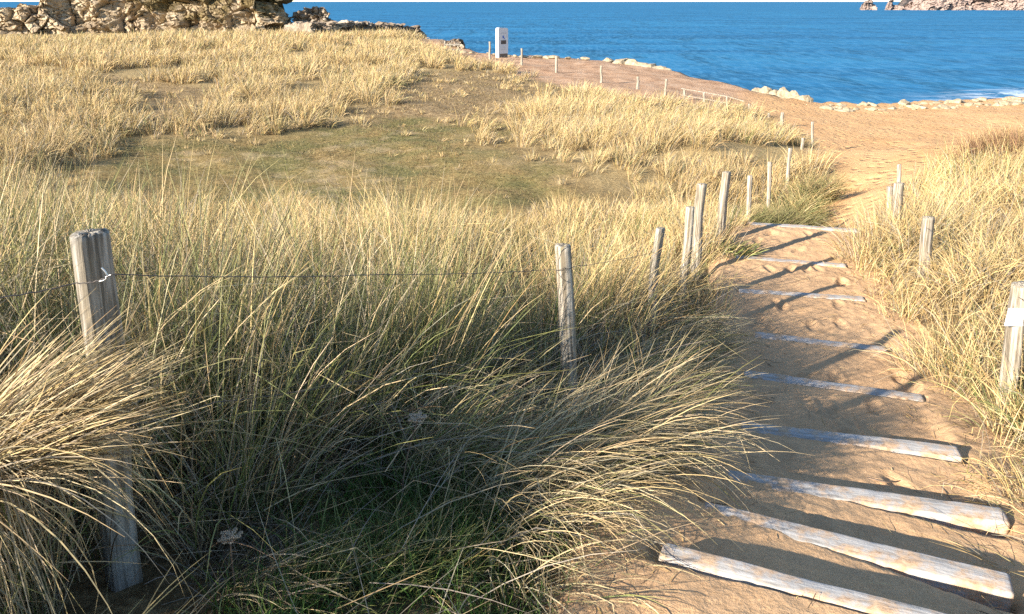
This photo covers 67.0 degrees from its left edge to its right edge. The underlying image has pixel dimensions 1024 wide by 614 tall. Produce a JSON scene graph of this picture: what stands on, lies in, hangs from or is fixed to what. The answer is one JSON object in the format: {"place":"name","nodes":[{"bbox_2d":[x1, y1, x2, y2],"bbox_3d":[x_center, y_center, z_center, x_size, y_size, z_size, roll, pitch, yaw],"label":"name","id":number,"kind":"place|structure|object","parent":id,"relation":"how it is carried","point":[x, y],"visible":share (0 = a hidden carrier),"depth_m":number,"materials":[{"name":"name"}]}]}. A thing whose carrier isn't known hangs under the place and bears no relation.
{"place":"outdoors","nodes":[
{"label":"outdoors","id":0,"kind":"place"},
{"bbox_2d":[0,0,900,1],"label":"sky","id":1,"kind":"structure","parent":0,"point":[0,0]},
{"bbox_2d":[0,33,1023,613],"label":"ground","id":2,"kind":"structure","parent":0,"point":[872,149],"depth_m":18.95,"materials":[{"name":"sand"}]},
{"bbox_2d":[0,351,169,613],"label":"upright stems","id":3,"kind":"object","parent":2,"relation":"on","point":[35,592],"visible":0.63,"depth_m":2.20,"materials":[{"name":"beige plant"}]},
{"bbox_2d":[0,144,184,381],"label":"tall grass clump","id":4,"kind":"object","parent":2,"relation":"on","point":[24,276],"visible":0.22,"depth_m":3.38,"materials":[{"name":"plant"}]},
{"bbox_2d":[0,296,208,613],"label":"bent grass sheaf","id":5,"kind":"object","parent":2,"relation":"on","point":[15,492],"visible":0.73,"depth_m":1.85,"materials":[{"name":"plant"}]},
{"bbox_2d":[0,132,209,325],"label":"tall grass clump","id":6,"kind":"object","parent":2,"relation":"on","point":[46,228],"visible":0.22,"depth_m":4.49,"materials":[{"name":"plant"}]},
{"bbox_2d":[69,228,142,591],"bbox_3d":[-1.188,0.404,2.307,0.141,1.312,0.112,5,21,-2],"label":"fence post","id":7,"kind":"object","parent":2,"relation":"on","point":[92,254],"visible":0.62,"depth_m":2.18,"materials":[{"name":"wood"}]},
{"bbox_2d":[0,253,649,297],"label":"fence wire","id":8,"kind":"object","parent":7,"relation":"attached to","point":[277,276],"visible":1,"depth_m":2.50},
{"bbox_2d":[0,287,229,555],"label":"bent grass sheaf","id":9,"kind":"object","parent":2,"relation":"on","point":[59,426],"visible":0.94,"depth_m":1.95,"materials":[{"name":"plant"}]},
{"bbox_2d":[0,0,292,34],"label":"rock outcrop","id":10,"kind":"object","parent":2,"relation":"on","point":[79,16],"visible":0.67,"depth_m":71.20,"materials":[{"name":"stone"}]},
{"bbox_2d":[275,0,292,3],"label":"scrub bush","id":11,"kind":"object","parent":10,"relation":"on","point":[285,1],"visible":1,"depth_m":70.81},
{"bbox_2d":[101,550,242,613],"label":"bent grass sheaf","id":12,"kind":"object","parent":2,"relation":"on","point":[174,587],"visible":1,"depth_m":2.09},
{"bbox_2d":[2,156,420,512],"bbox_3d":[-1.314,0.083,3.223,1.875,1.382,1.937,0,22,0],"label":"tall grass clump","id":13,"kind":"object","parent":2,"relation":"on","point":[235,340],"visible":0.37,"depth_m":3.22,"materials":[{"name":"plant"}]},
{"bbox_2d":[217,528,242,606],"bbox_3d":[-0.857,0.820,2.396,0.070,0.282,0.074,0,22,0],"label":"dried umbel","id":14,"kind":"object","parent":2,"relation":"on","point":[231,535],"visible":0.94,"depth_m":2.36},
{"bbox_2d":[199,507,367,613],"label":"bent grass sheaf","id":15,"kind":"object","parent":2,"relation":"on","point":[271,566],"visible":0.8,"depth_m":2.42,"materials":[{"name":"plant"}]},
{"bbox_2d":[290,6,333,23],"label":"rock outcrop","id":16,"kind":"object","parent":2,"relation":"on","point":[318,14],"visible":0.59,"depth_m":73.21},
{"bbox_2d":[259,397,378,449],"bbox_3d":[-0.968,0.542,3.736,0.689,0.334,0.688,12,25,28],"label":"green grass patch","id":17,"kind":"object","parent":2,"relation":"on","point":[322,418],"visible":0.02,"depth_m":3.75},
{"bbox_2d":[223,494,434,613],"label":"green grass patch","id":18,"kind":"object","parent":2,"relation":"on","point":[333,582],"visible":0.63,"depth_m":2.53,"materials":[{"name":"plant"}]},
{"bbox_2d":[326,25,346,31],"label":"rock outcrop","id":19,"kind":"object","parent":2,"relation":"on","point":[340,27],"visible":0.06,"depth_m":64.87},
{"bbox_2d":[10,64,671,220],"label":"short turf","id":20,"kind":"structure","parent":2,"relation":"on","point":[452,111],"depth_m":21.02,"materials":[{"name":"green plant"}]},
{"bbox_2d":[283,20,426,37],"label":"rock outcrop","id":21,"kind":"object","parent":2,"relation":"on","point":[309,26],"visible":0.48,"depth_m":66.05,"materials":[{"name":"stone"}]},
{"bbox_2d":[0,125,780,613],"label":"marram grass","id":22,"kind":"structure","parent":2,"relation":"on","point":[600,297],"depth_m":3.50,"materials":[{"name":"plant"}]},
{"bbox_2d":[401,411,426,517],"bbox_3d":[-0.366,0.624,2.928,0.115,0.482,0.073,-10,24,-24],"label":"dried umbel","id":23,"kind":"object","parent":2,"relation":"on","point":[417,416],"visible":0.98,"depth_m":2.86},
{"bbox_2d":[314,474,519,608],"bbox_3d":[-0.330,0.856,2.717,0.717,0.376,0.718,0,22,0],"label":"green grass patch","id":24,"kind":"object","parent":2,"relation":"on","point":[441,550],"visible":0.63,"depth_m":2.70,"materials":[{"name":"plant"}]},
{"bbox_2d":[258,178,582,436],"bbox_3d":[-0.361,0.091,3.873,1.532,1.511,1.814,-17,27,-36],"label":"tall grass clump","id":25,"kind":"object","parent":2,"relation":"on","point":[433,311],"visible":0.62,"depth_m":3.85,"materials":[{"name":"plant"}]},
{"bbox_2d":[0,25,853,236],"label":"hollow grass","id":26,"kind":"structure","parent":2,"relation":"on","point":[608,117],"depth_m":25.77,"materials":[{"name":"plant"}]},
{"bbox_2d":[444,41,459,52],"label":"wooden barrier","id":27,"kind":"object","parent":2,"relation":"on","point":[445,44],"visible":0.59,"depth_m":53.04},
{"bbox_2d":[439,38,464,48],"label":"rock outcrop","id":28,"kind":"object","parent":2,"relation":"on","point":[460,42],"visible":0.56,"depth_m":57.78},
{"bbox_2d":[274,321,656,582],"bbox_3d":[-0.179,0.644,3.298,1.593,1.043,1.795,11,24,26],"label":"drooping tussock","id":29,"kind":"object","parent":2,"relation":"on","point":[469,441],"visible":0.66,"depth_m":3.30,"materials":[{"name":"green plant"}]},
{"bbox_2d":[399,440,573,536],"bbox_3d":[-0.099,0.770,3.129,0.737,0.355,0.677,-18,28,-38],"label":"green grass patch","id":30,"kind":"object","parent":2,"relation":"on","point":[477,494],"visible":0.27,"depth_m":3.09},
{"bbox_2d":[488,42,490,58],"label":"fence post","id":31,"kind":"object","parent":2,"relation":"on","point":[489,54],"visible":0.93,"depth_m":48.44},
{"bbox_2d":[496,28,507,57],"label":"information pillar","id":32,"kind":"structure","parent":2,"relation":"on","point":[501,42],"depth_m":51.01,"materials":[{"name":"white paint"}]},
{"bbox_2d":[521,48,522,64],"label":"fence post","id":33,"kind":"object","parent":2,"relation":"on","point":[521,56],"visible":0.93,"depth_m":45.71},
{"bbox_2d":[530,55,542,57],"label":"edge stone","id":34,"kind":"object","parent":2,"relation":"on","point":[537,56],"visible":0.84,"depth_m":52.80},
{"bbox_2d":[397,478,695,613],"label":"drooping tussock","id":35,"kind":"object","parent":2,"relation":"on","point":[498,558],"visible":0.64,"depth_m":2.65,"materials":[{"name":"beige plant"}]},
{"bbox_2d":[555,56,557,72],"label":"fence post","id":36,"kind":"object","parent":2,"relation":"on","point":[556,64],"visible":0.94,"depth_m":43.00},
{"bbox_2d":[555,243,577,416],"bbox_3d":[0.310,0.208,4.274,0.095,1.161,0.096,-4,22,2],"label":"fence post","id":37,"kind":"object","parent":2,"relation":"on","point":[565,287],"visible":0.72,"depth_m":4.17,"materials":[{"name":"wood"}]},
{"bbox_2d":[129,283,654,425],"bbox_3d":[0.143,0.095,4.218,0.349,0.985,4.629,12,25,29],"label":"fence wire","id":38,"kind":"object","parent":37,"relation":"attached to","point":[363,379],"visible":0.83,"depth_m":3.15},
{"bbox_2d":[403,354,742,612],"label":"drooping tussock","id":39,"kind":"object","parent":2,"relation":"on","point":[598,494],"visible":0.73,"depth_m":2.98,"materials":[{"name":"beige plant"}]},
{"bbox_2d":[414,331,776,562],"bbox_3d":[0.417,0.585,3.527,1.528,1.014,1.751,-9,23,-22],"label":"drooping tussock","id":40,"kind":"object","parent":2,"relation":"on","point":[648,422],"visible":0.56,"depth_m":3.41,"materials":[{"name":"beige plant"}]},
{"bbox_2d":[600,65,602,82],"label":"fence post","id":41,"kind":"object","parent":2,"relation":"on","point":[601,79],"visible":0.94,"depth_m":39.37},
{"bbox_2d":[602,58,613,62],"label":"ledge rock","id":42,"kind":"object","parent":2,"relation":"on","point":[609,60],"visible":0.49,"depth_m":53.19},
{"bbox_2d":[613,58,628,63],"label":"ledge rock","id":43,"kind":"object","parent":2,"relation":"on","point":[619,61],"visible":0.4,"depth_m":51.96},
{"bbox_2d":[625,59,637,64],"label":"ledge rock","id":44,"kind":"object","parent":2,"relation":"on","point":[629,61],"visible":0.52,"depth_m":51.35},
{"bbox_2d":[636,76,638,88],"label":"fence post","id":45,"kind":"object","parent":2,"relation":"on","point":[637,83],"visible":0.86,"depth_m":37.10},
{"bbox_2d":[634,62,647,65],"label":"ledge rock","id":46,"kind":"object","parent":2,"relation":"on","point":[638,63],"visible":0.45,"depth_m":50.94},
{"bbox_2d":[641,63,656,67],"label":"ledge rock","id":47,"kind":"object","parent":2,"relation":"on","point":[650,65],"visible":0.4,"depth_m":49.95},
{"bbox_2d":[644,227,664,337],"bbox_3d":[1.167,-0.135,6.398,0.099,1.080,0.088,2,22,-1],"label":"fence post","id":48,"kind":"object","parent":2,"relation":"on","point":[660,231],"visible":0.56,"depth_m":6.29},
{"bbox_2d":[652,66,666,68],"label":"ledge rock","id":49,"kind":"object","parent":2,"relation":"on","point":[657,67],"visible":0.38,"depth_m":49.34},
{"bbox_2d":[664,79,667,94],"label":"fence post","id":50,"kind":"object","parent":2,"relation":"on","point":[665,88],"visible":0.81,"depth_m":35.71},
{"bbox_2d":[523,323,814,528],"bbox_3d":[0.764,0.627,3.718,1.302,1.093,1.774,8,23,19],"label":"drooping tussock","id":51,"kind":"object","parent":2,"relation":"on","point":[691,454],"visible":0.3,"depth_m":3.63,"materials":[{"name":"beige plant"}]},
{"bbox_2d":[598,326,765,438],"bbox_3d":[0.974,0.538,4.622,1.041,0.793,1.294,0,22,0],"label":"drooping tussock","id":52,"kind":"object","parent":2,"relation":"on","point":[700,378],"visible":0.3,"depth_m":4.58,"materials":[{"name":"beige plant"}]},
{"bbox_2d":[677,206,694,310],"bbox_3d":[1.673,-0.400,7.477,0.100,1.171,0.087,0,22,0],"label":"fence post","id":53,"kind":"object","parent":2,"relation":"on","point":[689,220],"visible":0.68,"depth_m":7.37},
{"bbox_2d":[689,183,706,278],"bbox_3d":[2.042,-0.772,8.511,0.132,1.190,0.113,0,22,0],"label":"fence post","id":54,"kind":"object","parent":2,"relation":"on","point":[700,195],"visible":0.73,"depth_m":8.41,"materials":[{"name":"wood"}]},
{"bbox_2d":[634,308,770,416],"bbox_3d":[1.286,0.437,5.392,1.160,0.661,1.139,7,23,18],"label":"drooping tussock","id":55,"kind":"object","parent":2,"relation":"on","point":[709,365],"visible":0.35,"depth_m":5.39,"materials":[{"name":"beige plant"}]},
{"bbox_2d":[664,294,765,360],"bbox_3d":[1.704,0.266,6.458,0.890,0.702,1.288,0,22,0],"label":"drooping tussock","id":56,"kind":"object","parent":2,"relation":"on","point":[712,331],"visible":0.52,"depth_m":6.37,"materials":[{"name":"beige plant"}]},
{"bbox_2d":[715,171,730,247],"bbox_3d":[2.618,-1.133,9.668,0.109,1.133,0.134,14,26,32],"label":"fence post","id":57,"kind":"object","parent":2,"relation":"on","point":[724,191],"visible":0.69,"depth_m":9.56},
{"bbox_2d":[702,237,767,262],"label":"leafy plant","id":58,"kind":"object","parent":2,"relation":"on","point":[743,249],"visible":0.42,"depth_m":9.31,"materials":[{"name":"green plant"}]},
{"bbox_2d":[746,175,752,221],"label":"fence post","id":59,"kind":"object","parent":2,"relation":"on","point":[749,189],"visible":0.48,"depth_m":12.37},
{"bbox_2d":[751,87,761,92],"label":"point boulder","id":60,"kind":"object","parent":2,"relation":"on","point":[755,89],"visible":0.23,"depth_m":42.59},
{"bbox_2d":[709,194,818,225],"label":"grass clump","id":61,"kind":"object","parent":2,"relation":"on","point":[769,219],"visible":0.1,"depth_m":12.61,"materials":[{"name":"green plant"}]},
{"bbox_2d":[760,86,772,93],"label":"point boulder","id":62,"kind":"object","parent":2,"relation":"on","point":[765,89],"visible":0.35,"depth_m":42.32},
{"bbox_2d":[766,162,771,207],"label":"fence post","id":63,"kind":"object","parent":2,"relation":"on","point":[769,173],"visible":0.66,"depth_m":15.14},
{"bbox_2d":[769,90,777,95],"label":"point boulder","id":64,"kind":"object","parent":2,"relation":"on","point":[773,92],"visible":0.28,"depth_m":42.10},
{"bbox_2d":[780,112,784,124],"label":"fence post","id":65,"kind":"object","parent":2,"relation":"on","point":[782,117],"visible":0.75,"depth_m":29.37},
{"bbox_2d":[777,87,788,98],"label":"point boulder","id":66,"kind":"object","parent":2,"relation":"on","point":[782,92],"visible":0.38,"depth_m":41.65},
{"bbox_2d":[786,148,791,183],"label":"fence post","id":67,"kind":"object","parent":2,"relation":"on","point":[788,162],"visible":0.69,"depth_m":18.01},
{"bbox_2d":[735,255,846,267],"bbox_3d":[3.246,-0.465,9.059,1.226,0.179,0.136,6,22,15],"label":"timber step","id":68,"kind":"object","parent":2,"relation":"on","point":[803,262],"visible":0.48,"depth_m":9.00,"materials":[{"name":"grey wood"}]},
{"bbox_2d":[737,199,845,226],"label":"grass clump","id":69,"kind":"object","parent":2,"relation":"on","point":[814,221],"visible":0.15,"depth_m":13.28,"materials":[{"name":"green plant"}]},
{"bbox_2d":[786,90,799,98],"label":"point boulder","id":70,"kind":"object","parent":2,"relation":"on","point":[793,94],"visible":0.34,"depth_m":41.40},
{"bbox_2d":[752,182,843,224],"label":"grass clump","id":71,"kind":"object","parent":2,"relation":"on","point":[800,202],"visible":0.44,"depth_m":15.07,"materials":[{"name":"beige plant"}]},
{"bbox_2d":[658,543,945,613],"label":"timber step","id":72,"kind":"object","parent":2,"relation":"on","point":[718,566],"visible":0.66,"depth_m":2.64,"materials":[{"name":"grey wood"}]},
{"bbox_2d":[738,289,865,301],"bbox_3d":[2.957,-0.052,7.937,1.229,0.178,0.135,4,22,10],"label":"timber step","id":73,"kind":"object","parent":2,"relation":"on","point":[830,296],"visible":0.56,"depth_m":7.89,"materials":[{"name":"grey wood"}]},
{"bbox_2d":[800,138,803,149],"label":"fence post","id":74,"kind":"object","parent":2,"relation":"on","point":[802,142],"visible":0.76,"depth_m":21.31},
{"bbox_2d":[749,222,858,232],"bbox_3d":[3.904,-1.005,10.401,1.388,0.178,0.137,5,22,13],"label":"timber step","id":75,"kind":"object","parent":2,"relation":"on","point":[802,226],"visible":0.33,"depth_m":10.36,"materials":[{"name":"grey wood"}]},
{"bbox_2d":[794,95,813,101],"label":"point boulder","id":76,"kind":"object","parent":2,"relation":"on","point":[807,98],"visible":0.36,"depth_m":40.86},
{"bbox_2d":[811,122,813,147],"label":"fence post","id":77,"kind":"object","parent":2,"relation":"on","point":[812,130],"visible":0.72,"depth_m":24.64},
{"bbox_2d":[764,166,867,205],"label":"grass clump","id":78,"kind":"object","parent":2,"relation":"on","point":[829,187],"visible":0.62,"depth_m":16.35,"materials":[{"name":"beige plant"}]},
{"bbox_2d":[755,332,886,350],"bbox_3d":[2.652,0.375,6.697,1.064,0.179,0.133,7,23,16],"label":"timber step","id":79,"kind":"object","parent":2,"relation":"on","point":[763,335],"visible":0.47,"depth_m":6.67,"materials":[{"name":"grey wood"}]},
{"bbox_2d":[820,105,831,108],"bbox_3d":[15.610,-9.853,38.370,0.639,0.302,0.474,8,23,20],"label":"beach boulder","id":80,"kind":"object","parent":2,"relation":"on","point":[826,107],"visible":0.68,"depth_m":38.24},
{"bbox_2d":[744,370,924,401],"bbox_3d":[2.323,0.645,5.657,1.222,0.179,0.134,7,23,17],"label":"timber step","id":81,"kind":"object","parent":2,"relation":"on","point":[781,378],"visible":0.4,"depth_m":5.61,"materials":[{"name":"grey wood"}]},
{"bbox_2d":[834,108,849,111],"bbox_3d":[16.073,-9.584,37.788,0.850,0.212,0.458,11,24,25],"label":"beach boulder","id":82,"kind":"object","parent":2,"relation":"on","point":[839,109],"visible":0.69,"depth_m":37.62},
{"bbox_2d":[843,107,852,111],"bbox_3d":[16.368,-9.591,37.823,0.578,0.397,0.566,-5,22,-12],"label":"beach boulder","id":83,"kind":"object","parent":2,"relation":"on","point":[848,109],"visible":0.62,"depth_m":37.63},
{"bbox_2d":[740,421,962,462],"bbox_3d":[1.895,0.819,4.400,1.161,0.179,0.136,5,22,13],"label":"timber step","id":84,"kind":"object","parent":2,"relation":"on","point":[921,449],"visible":0.45,"depth_m":4.33,"materials":[{"name":"grey wood"}]},
{"bbox_2d":[705,502,1013,611],"bbox_3d":[1.324,1.015,3.094,1.138,0.177,0.136,9,23,22],"label":"timber step","id":85,"kind":"object","parent":2,"relation":"on","point":[993,588],"visible":0.41,"depth_m":2.96,"materials":[{"name":"grey wood"}]},
{"bbox_2d":[859,101,868,105],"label":"beach boulder","id":86,"kind":"object","parent":2,"relation":"on","point":[864,103],"visible":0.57,"depth_m":40.65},
{"bbox_2d":[868,107,877,110],"bbox_3d":[17.756,-9.678,37.983,0.417,0.278,0.450,-9,23,-21],"label":"beach boulder","id":87,"kind":"object","parent":2,"relation":"on","point":[872,109],"visible":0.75,"depth_m":37.88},
{"bbox_2d":[885,186,892,218],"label":"fence post","id":88,"kind":"object","parent":2,"relation":"on","point":[889,189],"visible":0.33,"depth_m":11.15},
{"bbox_2d":[890,182,903,233],"bbox_3d":[4.843,-1.126,9.770,0.131,0.907,0.126,-4,22,2],"label":"fence post","id":89,"kind":"object","parent":2,"relation":"on","point":[898,187],"visible":0.52,"depth_m":9.64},
{"bbox_2d":[897,164,900,181],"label":"fence post","id":90,"kind":"object","parent":2,"relation":"on","point":[898,172],"visible":0.43,"depth_m":12.86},
{"bbox_2d":[898,99,909,104],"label":"beach boulder","id":91,"kind":"object","parent":2,"relation":"on","point":[903,101],"visible":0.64,"depth_m":41.53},
{"bbox_2d":[810,121,1023,575],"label":"dune grass","id":92,"kind":"structure","parent":2,"relation":"on","point":[955,211],"depth_m":7.69,"materials":[{"name":"plant"}]},
{"bbox_2d":[911,104,926,108],"bbox_3d":[20.980,-10.232,39.739,0.424,0.311,0.922,-7,23,-16],"label":"beach boulder","id":93,"kind":"object","parent":2,"relation":"on","point":[916,105],"visible":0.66,"depth_m":39.70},
{"bbox_2d":[917,216,934,278],"bbox_3d":[4.139,-0.544,7.744,0.120,0.748,0.124,-6,21,2],"label":"fence post","id":94,"kind":"object","parent":2,"relation":"on","point":[926,238],"visible":0.68,"depth_m":7.66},
{"bbox_2d":[949,99,961,102],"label":"beach boulder","id":95,"kind":"object","parent":2,"relation":"on","point":[957,101],"visible":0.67,"depth_m":42.14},
{"bbox_2d":[902,488,1023,572],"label":"loose stems","id":96,"kind":"object","parent":2,"relation":"on","point":[977,545],"visible":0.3,"depth_m":3.16,"materials":[{"name":"beige plant"}]},
{"bbox_2d":[964,102,974,106],"bbox_3d":[23.591,-10.412,40.052,0.477,0.394,0.503,-5,22,-13],"label":"beach boulder","id":97,"kind":"object","parent":2,"relation":"on","point":[968,104],"visible":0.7,"depth_m":39.85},
{"bbox_2d":[930,122,1023,173],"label":"heath bush","id":98,"kind":"object","parent":2,"relation":"on","point":[976,148],"visible":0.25,"depth_m":15.34,"materials":[{"name":"heather foliage"},{"name":"woody twigs"}]},
{"bbox_2d":[957,122,1023,167],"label":"heath bush","id":99,"kind":"object","parent":2,"relation":"on","point":[1011,142],"visible":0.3,"depth_m":14.82,"materials":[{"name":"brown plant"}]},
{"bbox_2d":[996,281,1023,409],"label":"fence post","id":100,"kind":"object","parent":2,"relation":"on","point":[1014,329],"visible":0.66,"depth_m":4.87,"materials":[{"name":"wood"}]},
{"bbox_2d":[897,193,1023,300],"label":"fence wire","id":101,"kind":"object","parent":100,"relation":"attached to","point":[957,252],"visible":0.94,"depth_m":6.19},
{"bbox_2d":[1005,101,1015,104],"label":"beach boulder","id":102,"kind":"object","parent":2,"relation":"on","point":[1008,103],"visible":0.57,"depth_m":40.80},
{"bbox_2d":[1000,473,1023,533],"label":"loose stems","id":103,"kind":"object","parent":2,"relation":"on","point":[1016,496],"visible":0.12,"depth_m":3.54,"materials":[{"name":"beige plant"}]},
{"bbox_2d":[1002,96,1021,99],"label":"beach boulder","id":104,"kind":"object","parent":2,"relation":"on","point":[1011,97],"visible":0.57,"depth_m":43.38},
{"bbox_2d":[1007,98,1021,101],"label":"beach boulder","id":105,"kind":"object","parent":2,"relation":"on","point":[1015,99],"visible":0.57,"depth_m":42.57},
{"bbox_2d":[1012,102,1023,104],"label":"beach boulder","id":106,"kind":"object","parent":2,"relation":"on","point":[1019,103],"visible":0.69,"depth_m":40.63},
{"bbox_2d":[0,2,1023,103],"bbox_3d":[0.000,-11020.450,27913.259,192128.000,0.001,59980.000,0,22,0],"label":"sea","id":107,"kind":"structure","parent":0,"point":[835,52],"depth_m":194.38,"materials":[{"name":"liquid"}]},
{"bbox_2d":[859,0,876,9],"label":"sea stack","id":108,"kind":"object","parent":107,"relation":"in","point":[867,5],"visible":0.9,"depth_m":835.62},
{"bbox_2d":[885,0,903,9],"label":"sea stack","id":109,"kind":"object","parent":107,"relation":"in","point":[890,6],"visible":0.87,"depth_m":837.13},
{"bbox_2d":[897,0,1023,9],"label":"rocky island","id":110,"kind":"structure","parent":107,"relation":"in","point":[962,4],"depth_m":828.86,"materials":[{"name":"stone"}]},
{"bbox_2d":[532,221,1023,613],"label":"path","id":111,"kind":"structure","parent":0,"point":[779,551],"depth_m":4.05,"materials":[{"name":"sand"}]},
{"bbox_2d":[727,470,1009,538],"bbox_3d":[1.628,0.956,3.643,1.222,0.179,0.137,5,22,13],"label":"timber step","id":112,"kind":"object","parent":111,"relation":"on","point":[941,511],"visible":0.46,"depth_m":3.55,"materials":[{"name":"grey wood"}]},
{"bbox_2d":[867,477,900,482],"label":"twig","id":113,"kind":"object","parent":111,"relation":"on","point":[883,481],"visible":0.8,"depth_m":3.94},
{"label":"fence post","id":114,"kind":"object","parent":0,"visible":0},
{"bbox_2d":[681,88,743,102],"bbox_3d":[8.871,-9.348,34.284,2.870,0.563,0.091,12,24,27],"label":"handrail","id":115,"kind":"object","parent":114,"relation":"attached to","point":[709,93],"visible":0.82,"depth_m":34.34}
]}

